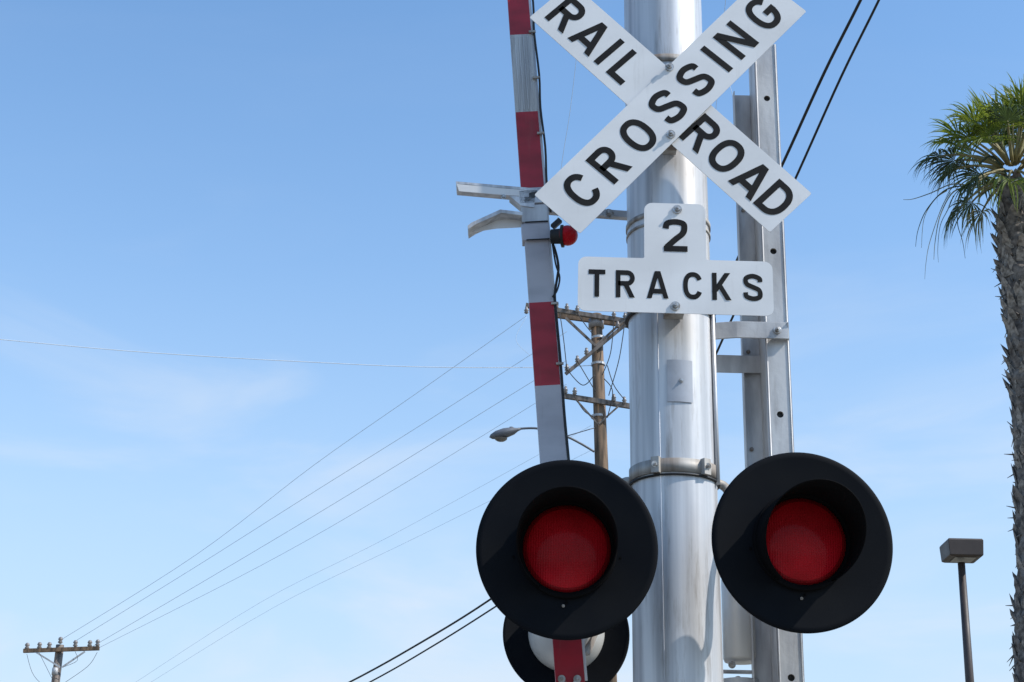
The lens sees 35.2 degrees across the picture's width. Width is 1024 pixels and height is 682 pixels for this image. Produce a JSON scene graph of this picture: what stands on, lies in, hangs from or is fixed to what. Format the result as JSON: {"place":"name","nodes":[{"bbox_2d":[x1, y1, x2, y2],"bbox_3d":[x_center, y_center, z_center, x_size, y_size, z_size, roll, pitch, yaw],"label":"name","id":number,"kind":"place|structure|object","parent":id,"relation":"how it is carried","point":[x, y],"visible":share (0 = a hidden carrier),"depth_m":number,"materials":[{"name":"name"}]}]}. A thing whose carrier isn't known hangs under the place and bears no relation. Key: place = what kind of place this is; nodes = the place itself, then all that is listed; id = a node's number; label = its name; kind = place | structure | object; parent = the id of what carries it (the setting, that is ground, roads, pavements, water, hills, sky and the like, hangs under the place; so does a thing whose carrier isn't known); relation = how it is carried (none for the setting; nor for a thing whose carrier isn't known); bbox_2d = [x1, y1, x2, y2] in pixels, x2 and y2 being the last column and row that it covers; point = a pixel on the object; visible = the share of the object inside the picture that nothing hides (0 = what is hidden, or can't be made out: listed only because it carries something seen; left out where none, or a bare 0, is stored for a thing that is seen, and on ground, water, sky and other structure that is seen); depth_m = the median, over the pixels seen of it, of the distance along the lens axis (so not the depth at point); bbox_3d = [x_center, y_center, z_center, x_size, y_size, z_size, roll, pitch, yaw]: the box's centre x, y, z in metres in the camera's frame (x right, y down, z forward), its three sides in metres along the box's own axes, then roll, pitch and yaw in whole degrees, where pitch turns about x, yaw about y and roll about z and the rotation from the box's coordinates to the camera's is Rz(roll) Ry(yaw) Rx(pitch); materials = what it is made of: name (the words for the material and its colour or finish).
{"place":"outdoors","nodes":[
{"label":"outdoors","id":0,"kind":"place"},
{"bbox_2d":[0,0,1023,681],"label":"sky","id":1,"kind":"structure","parent":0,"point":[271,180],"materials":[{"name":"blue"}]},
{"bbox_2d":[349,0,879,681],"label":"overhead cable","id":2,"kind":"object","parent":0,"point":[735,260],"visible":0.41,"depth_m":14.30,"materials":[{"name":"black rubber"}]},
{"label":"ground","id":3,"kind":"structure","parent":0,"visible":0},
{"bbox_2d":[23,637,99,681],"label":"utility pole","id":4,"kind":"object","parent":3,"relation":"on","point":[59,649],"visible":1,"depth_m":50.56,"materials":[{"name":"brown wood"}]},
{"bbox_2d":[516,301,629,681],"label":"utility pole","id":5,"kind":"object","parent":3,"relation":"on","point":[597,322],"visible":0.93,"depth_m":40.22,"materials":[{"name":"brown wood"}]},
{"bbox_2d":[0,0,731,680],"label":"power lines","id":6,"kind":"object","parent":5,"relation":"attached to","point":[320,460],"visible":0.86,"depth_m":42.98,"materials":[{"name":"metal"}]},
{"bbox_2d":[489,427,595,452],"bbox_3d":[0.753,2.365,39.574,2.629,0.660,0.338,3,-21,-5],"label":"street lamp","id":7,"kind":"object","parent":5,"relation":"attached to","point":[502,435],"visible":0.79,"depth_m":39.43,"materials":[{"name":"grey metal"}]},
{"bbox_2d":[622,0,758,681],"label":"railroad signal mast","id":8,"kind":"object","parent":3,"relation":"on","point":[681,626],"visible":0.54,"depth_m":5.77,"materials":[{"name":"metal"}]},
{"bbox_2d":[456,0,626,681],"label":"crossing gate arm","id":9,"kind":"object","parent":8,"relation":"attached to","point":[538,234],"visible":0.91,"depth_m":6.25},
{"bbox_2d":[503,616,629,681],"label":"flashing signal light","id":10,"kind":"object","parent":8,"relation":"attached to","point":[530,656],"visible":0.34,"depth_m":6.12,"materials":[{"name":"black paint"}]},
{"bbox_2d":[476,460,657,639],"bbox_3d":[0.150,0.668,5.272,0.505,0.599,0.457,-13,-25,33],"label":"flashing signal light","id":11,"kind":"object","parent":8,"relation":"attached to","point":[566,549],"visible":1,"depth_m":5.29,"materials":[{"name":"black paint"}]},
{"bbox_2d":[530,0,810,232],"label":"crossbuck sign","id":12,"kind":"object","parent":8,"relation":"attached to","point":[669,109],"visible":1,"depth_m":6.10,"materials":[{"name":"metal"}]},
{"bbox_2d":[578,203,773,318],"bbox_3d":[0.589,-0.280,5.882,0.702,0.437,0.156,1,-21,0],"label":"two tracks sign","id":13,"kind":"object","parent":8,"relation":"attached to","point":[674,273],"visible":1,"depth_m":5.80,"materials":[{"name":"metal"}]},
{"bbox_2d":[715,44,804,681],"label":"galvanised channel post","id":14,"kind":"object","parent":8,"relation":"attached to","point":[761,363],"visible":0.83,"depth_m":6.11,"materials":[{"name":"metal"}]},
{"bbox_2d":[711,452,892,633],"bbox_3d":[0.931,0.645,5.285,0.508,0.604,0.458,-11,-24,29],"label":"flashing signal light","id":15,"kind":"object","parent":8,"relation":"attached to","point":[802,542],"visible":1,"depth_m":5.30,"materials":[{"name":"black paint"}]},
{"bbox_2d":[939,538,983,681],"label":"parking lot lamp","id":16,"kind":"object","parent":3,"relation":"on","point":[961,552],"visible":1,"depth_m":27.32,"materials":[{"name":"grey metal"}]},
{"bbox_2d":[903,74,1023,681],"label":"fan palm tree","id":17,"kind":"object","parent":3,"relation":"on","point":[1008,226],"visible":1,"depth_m":18.62,"materials":[{"name":"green plant"}]}
]}

